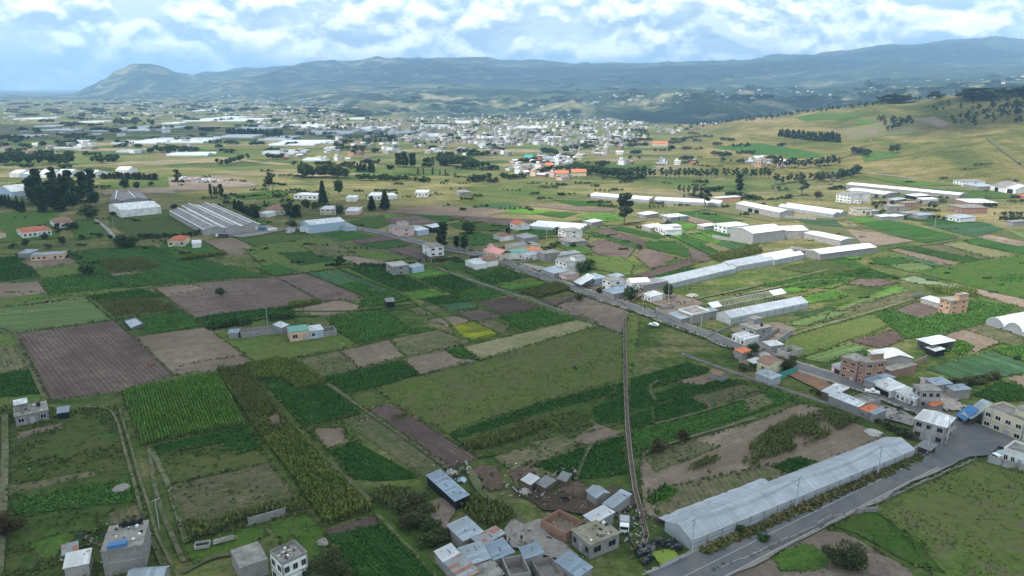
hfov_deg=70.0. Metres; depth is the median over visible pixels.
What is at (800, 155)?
hill field
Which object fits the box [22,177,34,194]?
tree
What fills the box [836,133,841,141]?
tree
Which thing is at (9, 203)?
tree
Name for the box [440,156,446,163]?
tree
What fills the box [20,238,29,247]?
tree
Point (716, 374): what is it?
hut
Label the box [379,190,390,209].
tree
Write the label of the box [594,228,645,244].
ploughed field
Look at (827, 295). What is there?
crop field
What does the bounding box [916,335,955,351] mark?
shelter
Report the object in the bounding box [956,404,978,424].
stall
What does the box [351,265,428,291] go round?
crop field
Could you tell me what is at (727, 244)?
crop field
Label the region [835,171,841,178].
tree
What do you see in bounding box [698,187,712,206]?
tree
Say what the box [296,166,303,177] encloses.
tree
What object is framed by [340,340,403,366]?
bare field
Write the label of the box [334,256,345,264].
tree
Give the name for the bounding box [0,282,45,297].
bare field
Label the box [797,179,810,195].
tree
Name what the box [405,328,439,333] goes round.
crop field
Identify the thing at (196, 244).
shed
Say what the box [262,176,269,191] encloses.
tree
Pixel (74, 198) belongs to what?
tree
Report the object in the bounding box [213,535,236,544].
timber pile
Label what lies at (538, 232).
crop field
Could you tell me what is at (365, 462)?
crop field
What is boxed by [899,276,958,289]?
shade net field
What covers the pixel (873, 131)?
hill field
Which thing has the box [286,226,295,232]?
gatehouse
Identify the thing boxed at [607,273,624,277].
house
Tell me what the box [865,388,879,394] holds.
parked car
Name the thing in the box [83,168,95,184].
tree
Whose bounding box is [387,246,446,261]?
ploughed field
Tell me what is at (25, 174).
barn
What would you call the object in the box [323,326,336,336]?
house
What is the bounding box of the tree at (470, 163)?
[467,161,472,169]
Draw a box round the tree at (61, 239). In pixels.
[57,236,65,244]
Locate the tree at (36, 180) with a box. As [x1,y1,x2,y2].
[34,176,39,193]
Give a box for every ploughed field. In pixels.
[18,321,172,400]
[153,277,312,317]
[279,273,360,300]
[326,515,379,534]
[351,235,395,243]
[368,403,477,466]
[382,215,438,223]
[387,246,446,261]
[445,217,541,224]
[458,310,500,321]
[480,297,541,314]
[541,295,586,305]
[589,240,633,258]
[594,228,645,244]
[633,258,693,276]
[634,248,684,268]
[688,248,710,262]
[846,278,896,286]
[851,330,903,348]
[895,302,940,317]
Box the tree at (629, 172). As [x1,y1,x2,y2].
[626,169,634,174]
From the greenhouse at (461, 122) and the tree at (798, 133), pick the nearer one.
the tree at (798, 133)
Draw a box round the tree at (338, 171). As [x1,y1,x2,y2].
[335,168,340,177]
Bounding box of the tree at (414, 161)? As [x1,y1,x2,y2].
[411,153,416,167]
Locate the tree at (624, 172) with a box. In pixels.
[620,170,627,175]
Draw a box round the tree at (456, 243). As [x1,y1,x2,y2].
[453,235,459,247]
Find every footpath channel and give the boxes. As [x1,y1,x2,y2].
[314,235,410,258]
[436,267,622,333]
[681,353,910,431]
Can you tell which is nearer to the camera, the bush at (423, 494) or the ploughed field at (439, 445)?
the bush at (423, 494)
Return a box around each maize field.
[220,369,371,526]
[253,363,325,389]
[522,289,567,297]
[708,247,760,260]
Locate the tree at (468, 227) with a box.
[460,222,475,233]
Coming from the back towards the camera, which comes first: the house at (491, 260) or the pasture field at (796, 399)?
the house at (491, 260)
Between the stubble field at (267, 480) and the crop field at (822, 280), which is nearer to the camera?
the stubble field at (267, 480)
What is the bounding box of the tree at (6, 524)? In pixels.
[0,510,27,535]
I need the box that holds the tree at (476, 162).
[473,160,479,169]
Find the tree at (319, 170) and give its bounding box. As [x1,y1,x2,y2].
[316,166,324,177]
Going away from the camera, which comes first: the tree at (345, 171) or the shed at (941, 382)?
the shed at (941, 382)
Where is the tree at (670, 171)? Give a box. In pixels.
[666,167,672,178]
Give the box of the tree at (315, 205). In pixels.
[311,202,319,208]
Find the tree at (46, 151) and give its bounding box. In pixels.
[42,149,52,154]
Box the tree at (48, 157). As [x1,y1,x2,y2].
[43,153,52,164]
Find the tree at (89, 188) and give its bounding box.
[86,181,93,199]
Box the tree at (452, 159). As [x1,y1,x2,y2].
[447,154,456,164]
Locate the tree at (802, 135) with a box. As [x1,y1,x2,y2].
[799,130,804,139]
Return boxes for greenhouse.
[12,134,50,137]
[13,117,58,119]
[33,125,66,126]
[41,129,82,130]
[53,146,84,148]
[80,121,111,122]
[91,126,154,131]
[109,141,134,144]
[115,149,144,152]
[127,126,184,130]
[129,137,186,143]
[161,122,188,123]
[165,137,222,142]
[166,152,219,155]
[183,116,250,121]
[213,134,263,137]
[217,118,271,121]
[235,127,280,129]
[258,136,301,140]
[261,149,310,154]
[268,140,333,145]
[277,124,327,127]
[302,157,322,160]
[306,131,357,134]
[323,146,341,149]
[348,117,370,119]
[357,127,389,131]
[387,130,415,133]
[419,124,448,126]
[419,133,443,136]
[455,121,478,123]
[477,142,505,146]
[514,126,541,128]
[530,220,588,230]
[590,192,652,202]
[655,197,722,206]
[657,437,915,549]
[658,263,736,287]
[702,288,786,311]
[716,296,808,324]
[721,255,772,271]
[759,249,804,265]
[778,203,846,217]
[986,312,1023,335]
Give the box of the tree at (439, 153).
[434,151,443,161]
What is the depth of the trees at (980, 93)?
1312.57 m
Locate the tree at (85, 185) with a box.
[81,181,93,194]
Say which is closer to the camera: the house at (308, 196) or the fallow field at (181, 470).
the fallow field at (181, 470)
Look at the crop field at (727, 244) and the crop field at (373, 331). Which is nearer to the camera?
the crop field at (373, 331)
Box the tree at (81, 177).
[75,171,88,195]
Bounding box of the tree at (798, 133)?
[795,130,800,137]
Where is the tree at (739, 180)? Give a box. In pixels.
[735,173,744,191]
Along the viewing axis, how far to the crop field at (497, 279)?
394.63 m
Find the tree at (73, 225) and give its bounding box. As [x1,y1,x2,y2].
[68,222,79,228]
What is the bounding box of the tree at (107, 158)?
[103,155,110,163]
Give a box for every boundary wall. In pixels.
[247,507,285,525]
[516,258,532,262]
[707,325,731,336]
[708,549,763,571]
[712,234,752,244]
[758,523,817,550]
[784,216,815,219]
[789,246,810,250]
[816,513,833,526]
[833,509,856,517]
[856,505,878,513]
[890,355,926,374]
[987,454,1023,472]
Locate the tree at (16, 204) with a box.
[15,196,18,210]
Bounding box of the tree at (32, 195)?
[25,187,37,204]
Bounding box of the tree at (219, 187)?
[216,184,221,197]
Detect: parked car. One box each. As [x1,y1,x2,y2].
[648,322,658,326]
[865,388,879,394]
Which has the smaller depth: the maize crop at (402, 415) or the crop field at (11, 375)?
the maize crop at (402, 415)
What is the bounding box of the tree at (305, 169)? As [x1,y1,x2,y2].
[301,166,311,177]
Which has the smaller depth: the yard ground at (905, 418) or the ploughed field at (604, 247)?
the yard ground at (905, 418)
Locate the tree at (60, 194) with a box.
[56,188,67,211]
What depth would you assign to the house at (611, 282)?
370.46 m
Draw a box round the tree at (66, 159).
[62,156,70,162]
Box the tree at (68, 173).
[58,170,73,181]
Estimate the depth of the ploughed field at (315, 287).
375.36 m
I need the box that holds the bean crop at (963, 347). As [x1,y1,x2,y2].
[943,338,974,356]
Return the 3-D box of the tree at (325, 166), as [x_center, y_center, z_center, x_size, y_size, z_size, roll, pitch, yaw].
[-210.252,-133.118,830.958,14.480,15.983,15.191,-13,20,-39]
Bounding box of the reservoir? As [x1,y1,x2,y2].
[122,317,144,330]
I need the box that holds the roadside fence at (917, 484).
[874,456,976,504]
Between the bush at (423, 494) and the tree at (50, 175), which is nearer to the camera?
the bush at (423, 494)
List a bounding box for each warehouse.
[300,217,344,233]
[730,224,785,243]
[736,201,794,217]
[780,225,808,238]
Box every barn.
[0,184,25,196]
[9,170,28,176]
[21,170,41,177]
[39,169,59,177]
[55,169,80,176]
[85,170,109,177]
[115,166,136,173]
[805,243,876,259]
[990,181,1023,192]
[1004,185,1023,193]
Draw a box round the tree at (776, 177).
[774,174,780,181]
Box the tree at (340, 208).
[333,204,344,213]
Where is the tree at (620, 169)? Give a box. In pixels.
[617,167,624,174]
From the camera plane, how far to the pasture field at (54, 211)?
604.88 m
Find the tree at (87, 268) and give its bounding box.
[76,263,95,274]
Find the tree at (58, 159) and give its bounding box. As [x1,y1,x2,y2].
[55,156,61,163]
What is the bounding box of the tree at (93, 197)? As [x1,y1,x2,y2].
[87,191,99,205]
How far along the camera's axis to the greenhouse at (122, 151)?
1144.45 m
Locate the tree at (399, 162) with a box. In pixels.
[396,153,402,166]
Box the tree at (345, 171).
[340,168,349,176]
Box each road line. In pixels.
[642,441,930,574]
[685,455,930,575]
[726,467,937,575]
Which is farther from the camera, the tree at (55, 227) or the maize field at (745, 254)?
the tree at (55, 227)
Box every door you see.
[30,416,35,423]
[579,541,582,552]
[881,389,888,396]
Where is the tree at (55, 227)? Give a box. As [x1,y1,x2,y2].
[52,223,61,236]
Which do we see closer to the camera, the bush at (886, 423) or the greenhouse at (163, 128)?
the bush at (886, 423)
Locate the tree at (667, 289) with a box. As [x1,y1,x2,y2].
[663,283,672,297]
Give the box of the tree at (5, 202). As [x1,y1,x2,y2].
[4,194,7,207]
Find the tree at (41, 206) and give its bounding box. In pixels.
[36,190,48,212]
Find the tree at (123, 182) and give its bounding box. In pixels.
[118,176,128,190]
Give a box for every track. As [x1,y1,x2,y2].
[0,326,47,399]
[0,414,8,575]
[81,406,161,565]
[93,219,114,239]
[119,409,179,575]
[140,237,219,256]
[147,447,185,561]
[148,448,188,542]
[150,530,163,564]
[171,183,317,191]
[181,552,230,572]
[208,315,322,326]
[293,423,372,500]
[294,303,408,310]
[327,384,448,467]
[341,268,423,307]
[371,509,444,575]
[376,514,435,575]
[424,307,462,344]
[466,469,527,523]
[538,236,593,250]
[574,434,624,479]
[589,220,646,225]
[623,311,648,550]
[641,417,755,454]
[648,380,660,399]
[655,390,765,423]
[692,268,828,298]
[737,279,838,295]
[791,298,913,335]
[825,202,950,219]
[832,218,961,245]
[838,290,909,310]
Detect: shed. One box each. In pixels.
[17,249,38,257]
[57,405,69,419]
[61,541,78,559]
[62,548,92,575]
[127,565,169,575]
[192,240,201,247]
[228,328,239,338]
[260,211,275,216]
[272,321,288,334]
[300,226,308,232]
[341,222,356,230]
[345,195,358,201]
[345,207,362,214]
[385,297,394,306]
[387,193,397,198]
[409,263,424,272]
[414,226,428,235]
[425,223,438,232]
[426,469,469,509]
[434,543,459,573]
[443,552,479,575]
[446,515,483,546]
[455,190,469,195]
[458,540,490,565]
[465,258,487,269]
[471,525,505,544]
[484,537,514,568]
[507,248,529,259]
[514,233,537,241]
[518,542,544,569]
[519,251,537,259]
[520,473,539,489]
[535,475,555,491]
[540,266,567,277]
[554,550,592,575]
[556,471,571,486]
[557,250,581,257]
[573,273,595,286]
[583,504,614,525]
[584,219,602,226]
[586,485,610,505]
[602,285,636,299]
[602,489,631,517]
[637,211,658,218]
[639,277,667,291]
[642,223,661,231]
[667,311,689,322]
[696,223,713,229]
[706,307,717,317]
[712,195,740,201]
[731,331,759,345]
[734,346,750,358]
[747,357,758,369]
[755,369,781,385]
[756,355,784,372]
[803,231,853,245]
[821,383,849,401]
[828,391,867,415]
[831,362,840,373]
[846,182,966,198]
[846,188,897,197]
[857,403,878,419]
[863,373,895,388]
[866,209,879,215]
[867,347,898,357]
[868,407,886,421]
[874,214,892,219]
[874,377,908,397]
[886,197,906,202]
[889,214,903,220]
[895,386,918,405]
[905,193,929,199]
[911,213,933,218]
[916,197,938,203]
[920,295,939,307]
[924,376,953,391]
[925,345,944,356]
[927,401,944,409]
[945,383,970,398]
[961,399,993,425]
[963,183,990,188]
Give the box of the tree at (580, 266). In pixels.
[576,262,587,271]
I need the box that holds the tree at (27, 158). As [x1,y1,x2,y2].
[22,153,32,162]
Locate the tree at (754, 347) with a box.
[747,343,759,351]
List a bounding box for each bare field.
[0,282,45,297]
[14,423,62,438]
[22,257,74,268]
[112,271,141,275]
[136,328,250,374]
[156,285,203,295]
[173,356,250,375]
[204,237,251,254]
[269,413,282,426]
[294,300,367,316]
[315,427,347,446]
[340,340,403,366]
[382,205,511,216]
[403,350,473,373]
[430,316,468,326]
[518,204,616,211]
[572,423,620,443]
[640,404,883,518]
[677,373,713,386]
[687,216,711,223]
[847,229,912,245]
[891,249,960,265]
[945,329,1000,351]
[976,289,1023,307]
[978,235,1023,245]
[1007,375,1023,386]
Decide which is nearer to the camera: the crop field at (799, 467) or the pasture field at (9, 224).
the crop field at (799, 467)
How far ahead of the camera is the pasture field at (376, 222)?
556.10 m
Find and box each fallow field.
[0,408,159,575]
[3,512,101,575]
[106,209,194,239]
[159,444,271,483]
[234,232,315,246]
[303,420,357,450]
[349,390,387,406]
[448,391,624,457]
[782,259,856,275]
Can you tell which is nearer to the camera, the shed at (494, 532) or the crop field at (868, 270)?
the shed at (494, 532)
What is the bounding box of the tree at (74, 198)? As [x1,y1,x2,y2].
[62,190,81,209]
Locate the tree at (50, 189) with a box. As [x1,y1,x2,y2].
[45,184,59,209]
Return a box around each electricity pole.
[151,498,159,529]
[691,518,695,551]
[795,476,800,507]
[877,445,882,472]
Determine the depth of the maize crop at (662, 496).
183.90 m
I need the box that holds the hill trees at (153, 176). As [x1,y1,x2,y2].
[0,86,1023,219]
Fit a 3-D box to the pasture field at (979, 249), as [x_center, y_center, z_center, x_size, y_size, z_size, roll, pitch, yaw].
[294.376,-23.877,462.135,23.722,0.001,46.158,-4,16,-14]
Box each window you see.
[284,566,289,573]
[293,562,297,569]
[301,558,305,565]
[593,544,600,553]
[608,538,615,546]
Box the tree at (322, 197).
[318,180,328,204]
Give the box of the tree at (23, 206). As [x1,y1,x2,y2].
[21,198,25,211]
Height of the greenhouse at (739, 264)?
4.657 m
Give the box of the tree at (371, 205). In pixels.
[367,196,375,210]
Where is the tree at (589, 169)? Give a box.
[587,164,594,172]
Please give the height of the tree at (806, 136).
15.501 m
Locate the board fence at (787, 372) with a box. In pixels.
[778,366,797,377]
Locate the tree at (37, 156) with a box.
[32,151,43,162]
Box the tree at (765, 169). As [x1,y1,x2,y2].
[762,167,768,175]
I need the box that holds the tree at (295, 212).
[290,205,301,217]
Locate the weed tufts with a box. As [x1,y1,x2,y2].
[0,232,1023,575]
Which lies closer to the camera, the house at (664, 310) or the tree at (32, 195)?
the house at (664, 310)
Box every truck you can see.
[216,233,228,237]
[619,515,629,532]
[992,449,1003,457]
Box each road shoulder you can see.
[220,227,979,424]
[644,425,956,575]
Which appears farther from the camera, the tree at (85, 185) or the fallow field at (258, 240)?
the tree at (85, 185)
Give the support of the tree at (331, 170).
on the ground at (948, 152)
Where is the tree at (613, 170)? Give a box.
[611,167,616,178]
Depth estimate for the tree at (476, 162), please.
909.61 m
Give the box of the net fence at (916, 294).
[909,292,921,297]
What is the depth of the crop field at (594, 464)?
201.32 m
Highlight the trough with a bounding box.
[194,540,210,549]
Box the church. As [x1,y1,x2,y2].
[484,242,510,260]
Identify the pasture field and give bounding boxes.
[0,208,58,216]
[0,211,62,241]
[0,288,147,306]
[0,334,48,405]
[26,532,82,561]
[35,264,80,278]
[71,218,109,239]
[100,180,169,189]
[135,211,168,217]
[186,526,267,563]
[215,324,358,360]
[225,188,256,204]
[228,189,288,199]
[244,236,406,275]
[250,218,268,224]
[270,512,326,561]
[347,215,391,228]
[377,327,623,432]
[448,221,509,230]
[551,242,593,254]
[585,255,632,274]
[597,315,639,383]
[685,233,732,251]
[707,206,794,221]
[731,380,861,423]
[772,543,828,571]
[782,313,888,357]
[802,224,859,240]
[817,275,857,288]
[833,512,946,574]
[878,461,1023,575]
[916,254,1023,298]
[944,242,1016,258]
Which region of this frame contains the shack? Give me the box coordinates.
[917,439,937,455]
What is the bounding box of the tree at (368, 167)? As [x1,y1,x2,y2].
[367,162,370,171]
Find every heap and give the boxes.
[112,483,130,491]
[317,537,327,545]
[446,470,457,474]
[457,477,466,482]
[476,465,499,475]
[482,478,503,490]
[508,467,535,479]
[519,488,530,494]
[558,481,588,494]
[687,293,697,296]
[758,352,770,355]
[863,428,882,436]
[880,405,895,416]
[941,398,966,410]
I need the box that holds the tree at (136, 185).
[133,182,139,189]
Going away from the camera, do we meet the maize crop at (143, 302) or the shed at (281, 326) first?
the shed at (281, 326)
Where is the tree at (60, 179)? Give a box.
[49,176,71,204]
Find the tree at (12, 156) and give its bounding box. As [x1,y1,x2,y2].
[5,151,17,164]
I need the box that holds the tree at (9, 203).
[7,194,11,208]
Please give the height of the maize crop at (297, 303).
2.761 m
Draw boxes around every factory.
[108,201,161,217]
[110,190,122,203]
[120,191,148,202]
[169,208,224,235]
[181,203,242,232]
[199,202,260,230]
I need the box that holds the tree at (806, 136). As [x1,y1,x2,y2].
[804,131,809,139]
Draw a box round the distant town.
[0,76,1023,182]
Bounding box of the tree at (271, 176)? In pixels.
[268,173,275,187]
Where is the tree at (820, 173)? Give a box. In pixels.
[818,171,829,180]
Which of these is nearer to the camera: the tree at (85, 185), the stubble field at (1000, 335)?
the stubble field at (1000, 335)
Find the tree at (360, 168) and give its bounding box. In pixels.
[358,162,362,170]
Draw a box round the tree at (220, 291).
[215,288,225,296]
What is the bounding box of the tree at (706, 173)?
[704,169,709,178]
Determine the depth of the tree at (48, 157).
966.12 m
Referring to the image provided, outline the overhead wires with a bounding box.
[694,428,929,520]
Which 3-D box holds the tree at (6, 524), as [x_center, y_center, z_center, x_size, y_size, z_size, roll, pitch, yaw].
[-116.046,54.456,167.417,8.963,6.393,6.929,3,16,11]
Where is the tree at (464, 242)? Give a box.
[459,235,468,249]
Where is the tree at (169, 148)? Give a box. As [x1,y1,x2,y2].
[166,145,173,150]
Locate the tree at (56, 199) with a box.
[52,190,65,211]
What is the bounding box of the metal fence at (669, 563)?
[659,556,680,568]
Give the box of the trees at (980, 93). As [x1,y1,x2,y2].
[0,74,1023,297]
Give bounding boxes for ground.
[0,36,1023,575]
[28,297,84,305]
[99,186,175,194]
[168,176,256,189]
[214,225,277,236]
[342,256,386,263]
[426,497,454,527]
[472,464,502,482]
[475,250,542,270]
[504,518,578,557]
[513,486,639,514]
[557,297,628,330]
[581,284,643,302]
[628,510,653,560]
[640,289,702,307]
[730,322,796,332]
[730,528,912,575]
[733,351,759,365]
[788,371,832,389]
[885,405,913,425]
[919,376,959,410]
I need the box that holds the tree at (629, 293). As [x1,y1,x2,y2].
[623,284,643,299]
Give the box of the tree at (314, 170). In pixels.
[309,166,316,175]
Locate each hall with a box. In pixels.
[542,156,553,160]
[545,162,552,168]
[555,170,568,176]
[571,169,586,175]
[652,141,667,145]
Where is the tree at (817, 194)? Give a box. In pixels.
[813,191,822,198]
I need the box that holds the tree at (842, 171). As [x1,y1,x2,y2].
[837,168,844,178]
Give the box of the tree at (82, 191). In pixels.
[70,185,87,202]
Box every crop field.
[0,256,38,281]
[0,299,109,333]
[0,370,39,397]
[10,479,136,514]
[43,271,122,294]
[68,245,266,285]
[87,289,163,299]
[115,272,182,287]
[118,311,201,333]
[152,426,261,454]
[158,241,226,259]
[197,306,299,330]
[258,263,299,275]
[263,379,362,425]
[280,252,334,264]
[309,270,388,291]
[317,231,376,240]
[324,361,418,392]
[326,310,408,343]
[329,442,417,480]
[330,526,433,575]
[338,282,380,295]
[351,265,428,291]
[359,292,410,308]
[360,240,407,248]
[404,288,445,298]
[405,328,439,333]
[408,269,446,277]
[416,214,455,221]
[420,274,475,293]
[420,296,466,303]
[437,302,476,310]
[442,261,471,270]
[446,347,476,359]
[448,231,498,245]
[450,322,498,340]
[451,383,623,439]
[455,288,506,301]
[464,268,509,275]
[474,273,525,284]
[476,203,518,208]
[497,207,550,214]
[499,281,547,289]
[500,308,571,330]
[507,225,556,235]
[533,438,626,478]
[538,211,576,217]
[551,199,611,205]
[578,212,623,220]
[584,231,636,247]
[593,387,624,423]
[610,226,663,238]
[630,363,709,412]
[630,410,653,429]
[633,392,787,456]
[645,241,688,256]
[645,485,675,503]
[653,267,694,277]
[653,398,706,423]
[654,231,709,245]
[654,381,745,400]
[662,259,679,264]
[673,222,696,230]
[679,211,740,221]
[681,240,717,255]
[690,231,720,243]
[698,229,745,245]
[718,240,742,248]
[761,276,847,287]
[770,457,814,472]
[782,286,806,292]
[785,311,852,325]
[794,307,835,316]
[798,218,843,226]
[802,343,865,362]
[804,289,849,302]
[809,291,841,298]
[811,277,834,284]
[828,257,869,268]
[830,269,893,278]
[837,286,906,309]
[846,253,872,258]
[847,216,878,223]
[849,216,958,242]
[871,257,909,264]
[872,301,1013,338]
[891,263,932,272]
[899,246,990,262]
[902,257,942,266]
[904,217,981,224]
[921,222,1003,236]
[927,351,1023,379]
[964,238,1023,253]
[970,381,1023,401]
[990,344,1023,360]
[993,275,1023,281]
[1006,229,1023,237]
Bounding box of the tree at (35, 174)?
[22,168,42,183]
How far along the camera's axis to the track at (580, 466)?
205.54 m
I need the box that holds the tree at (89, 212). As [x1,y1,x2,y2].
[77,204,99,217]
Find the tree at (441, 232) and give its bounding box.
[435,221,451,245]
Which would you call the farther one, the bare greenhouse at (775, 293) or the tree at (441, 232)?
the tree at (441, 232)
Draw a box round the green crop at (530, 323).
[8,265,1023,513]
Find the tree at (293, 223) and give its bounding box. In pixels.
[285,219,296,226]
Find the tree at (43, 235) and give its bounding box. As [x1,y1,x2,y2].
[39,233,49,238]
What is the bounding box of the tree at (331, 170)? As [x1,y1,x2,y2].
[327,166,335,175]
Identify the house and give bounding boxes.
[0,232,6,237]
[13,398,49,426]
[16,225,51,237]
[30,251,66,260]
[50,216,73,227]
[100,517,151,575]
[168,235,189,246]
[230,541,268,575]
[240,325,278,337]
[265,204,286,214]
[270,540,308,575]
[287,324,309,341]
[293,192,318,199]
[307,324,323,338]
[320,206,338,214]
[321,156,328,160]
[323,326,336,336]
[334,154,341,160]
[356,150,363,155]
[367,192,381,199]
[386,261,408,275]
[389,220,414,235]
[414,190,429,196]
[422,242,443,256]
[462,558,504,575]
[477,255,498,266]
[493,231,513,240]
[502,555,530,575]
[505,166,513,170]
[505,241,530,249]
[510,219,529,230]
[513,162,521,169]
[515,166,524,173]
[519,170,529,174]
[524,241,540,247]
[524,247,542,251]
[530,169,539,175]
[531,556,564,575]
[534,161,543,167]
[536,173,547,177]
[537,247,559,261]
[541,509,583,542]
[549,170,554,176]
[554,159,561,164]
[555,254,585,271]
[556,175,567,180]
[558,227,581,237]
[558,236,587,246]
[559,269,578,280]
[565,156,573,162]
[571,519,620,558]
[575,153,582,159]
[583,273,605,284]
[602,276,624,288]
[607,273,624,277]
[616,151,624,154]
[617,144,623,148]
[618,157,626,164]
[625,277,649,288]
[641,290,662,302]
[653,224,682,234]
[655,305,679,316]
[656,162,665,165]
[660,213,687,222]
[674,158,680,164]
[678,305,709,323]
[714,222,748,233]
[739,315,772,338]
[756,327,791,347]
[761,158,767,163]
[762,340,783,352]
[775,162,783,167]
[776,345,802,356]
[836,190,871,203]
[839,351,869,381]
[849,207,871,215]
[852,393,880,406]
[853,198,862,203]
[857,352,886,383]
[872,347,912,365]
[882,204,905,212]
[885,363,917,376]
[898,211,922,216]
[899,201,918,208]
[912,384,942,406]
[912,409,955,444]
[938,292,969,314]
[945,214,976,221]
[948,203,987,213]
[953,179,985,185]
[954,199,997,206]
[981,401,1023,440]
[1002,440,1023,464]
[1005,219,1023,226]
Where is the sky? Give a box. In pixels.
[0,0,1023,89]
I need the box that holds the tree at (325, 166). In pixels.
[321,164,328,174]
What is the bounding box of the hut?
[709,368,728,381]
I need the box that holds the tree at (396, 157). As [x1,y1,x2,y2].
[394,153,398,166]
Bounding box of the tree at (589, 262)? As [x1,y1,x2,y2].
[584,257,597,269]
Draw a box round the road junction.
[923,421,1023,467]
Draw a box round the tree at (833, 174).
[828,171,835,178]
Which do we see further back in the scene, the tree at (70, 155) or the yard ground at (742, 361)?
the tree at (70, 155)
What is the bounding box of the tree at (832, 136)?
[830,132,834,141]
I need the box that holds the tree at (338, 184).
[333,179,342,195]
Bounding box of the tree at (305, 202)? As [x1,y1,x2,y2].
[301,199,309,207]
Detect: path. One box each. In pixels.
[828,172,860,183]
[840,138,872,158]
[986,137,1023,166]
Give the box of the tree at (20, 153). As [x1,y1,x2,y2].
[17,151,24,162]
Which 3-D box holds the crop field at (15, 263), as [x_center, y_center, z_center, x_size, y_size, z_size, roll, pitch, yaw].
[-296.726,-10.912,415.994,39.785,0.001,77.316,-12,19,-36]
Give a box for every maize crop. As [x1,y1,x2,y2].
[97,256,158,271]
[98,295,179,316]
[121,370,243,443]
[178,249,226,259]
[181,493,308,540]
[217,363,293,438]
[264,424,371,522]
[288,298,320,307]
[368,483,439,513]
[391,412,407,419]
[461,490,516,527]
[463,415,549,450]
[521,280,569,297]
[651,485,677,506]
[688,453,720,470]
[699,441,785,482]
[708,243,761,260]
[749,407,856,461]
[924,283,979,296]
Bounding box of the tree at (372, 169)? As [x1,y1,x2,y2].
[370,163,374,171]
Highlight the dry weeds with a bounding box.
[700,454,919,553]
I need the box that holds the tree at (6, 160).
[2,156,9,163]
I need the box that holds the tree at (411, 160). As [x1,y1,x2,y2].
[408,153,413,167]
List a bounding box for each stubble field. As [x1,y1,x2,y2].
[0,346,28,372]
[8,471,96,495]
[109,505,141,525]
[171,462,304,537]
[297,351,357,375]
[304,245,356,256]
[342,411,445,475]
[393,330,469,355]
[407,305,446,315]
[466,320,594,358]
[475,319,510,333]
[495,445,582,468]
[525,435,578,451]
[642,440,719,472]
[647,465,784,516]
[689,384,761,407]
[744,393,775,411]
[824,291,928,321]
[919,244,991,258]
[941,323,1023,351]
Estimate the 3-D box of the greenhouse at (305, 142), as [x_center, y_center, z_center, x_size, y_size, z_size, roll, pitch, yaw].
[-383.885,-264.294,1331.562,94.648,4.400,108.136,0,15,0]
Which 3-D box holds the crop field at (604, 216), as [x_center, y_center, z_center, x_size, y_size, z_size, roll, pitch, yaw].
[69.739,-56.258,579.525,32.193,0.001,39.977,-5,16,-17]
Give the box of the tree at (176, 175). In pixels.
[172,169,181,184]
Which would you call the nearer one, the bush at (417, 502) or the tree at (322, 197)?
the bush at (417, 502)
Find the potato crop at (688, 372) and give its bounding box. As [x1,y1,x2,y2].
[0,256,1023,575]
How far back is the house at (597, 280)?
381.05 m
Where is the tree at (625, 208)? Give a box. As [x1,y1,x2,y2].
[616,192,634,224]
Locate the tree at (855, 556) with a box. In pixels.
[822,538,869,571]
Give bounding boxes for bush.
[111,236,127,246]
[115,234,137,246]
[126,237,139,245]
[207,321,215,326]
[212,322,221,328]
[221,320,229,326]
[230,318,238,324]
[235,318,242,324]
[241,318,249,323]
[281,312,291,318]
[288,312,296,317]
[302,566,312,575]
[308,547,341,574]
[327,558,353,575]
[388,493,414,512]
[397,489,416,501]
[397,512,417,528]
[403,509,432,528]
[405,496,427,509]
[409,490,431,503]
[410,503,432,520]
[416,530,438,547]
[418,521,435,533]
[424,516,442,527]
[424,528,445,545]
[431,527,449,542]
[574,293,582,299]
[595,286,604,292]
[650,438,669,452]
[676,429,690,441]
[734,525,745,531]
[737,362,748,370]
[748,362,755,368]
[757,532,770,542]
[774,355,789,369]
[780,356,795,369]
[820,545,847,566]
[880,421,894,429]
[891,426,901,433]
[897,428,909,436]
[904,432,919,438]
[948,377,960,383]
[955,378,967,385]
[962,375,977,384]
[972,375,982,383]
[984,373,993,380]
[988,370,1002,379]
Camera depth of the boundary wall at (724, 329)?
309.03 m
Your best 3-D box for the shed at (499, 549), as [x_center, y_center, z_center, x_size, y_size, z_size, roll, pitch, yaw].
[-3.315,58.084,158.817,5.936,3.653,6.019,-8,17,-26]
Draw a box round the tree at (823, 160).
[820,157,825,166]
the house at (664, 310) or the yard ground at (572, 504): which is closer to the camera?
the yard ground at (572, 504)
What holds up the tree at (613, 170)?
on the ground at (948, 152)
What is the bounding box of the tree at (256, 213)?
[252,207,259,217]
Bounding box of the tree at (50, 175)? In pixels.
[45,166,55,186]
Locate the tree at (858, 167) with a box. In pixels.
[850,164,862,170]
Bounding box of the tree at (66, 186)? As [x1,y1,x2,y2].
[64,181,70,205]
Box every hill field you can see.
[714,143,806,154]
[780,152,823,158]
[794,112,860,120]
[824,127,877,133]
[840,121,920,141]
[854,119,876,124]
[860,175,960,185]
[861,151,901,161]
[908,187,1016,198]
[914,117,947,128]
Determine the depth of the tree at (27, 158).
953.62 m
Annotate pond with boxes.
[636,537,682,565]
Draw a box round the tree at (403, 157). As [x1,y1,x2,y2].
[399,151,406,166]
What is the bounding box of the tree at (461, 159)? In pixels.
[456,155,466,164]
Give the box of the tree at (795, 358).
[789,355,797,364]
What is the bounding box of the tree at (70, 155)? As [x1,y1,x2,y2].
[63,150,74,164]
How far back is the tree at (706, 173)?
821.50 m
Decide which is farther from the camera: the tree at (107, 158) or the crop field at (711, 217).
the tree at (107, 158)
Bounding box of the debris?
[14,293,989,562]
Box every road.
[218,227,967,427]
[646,426,963,575]

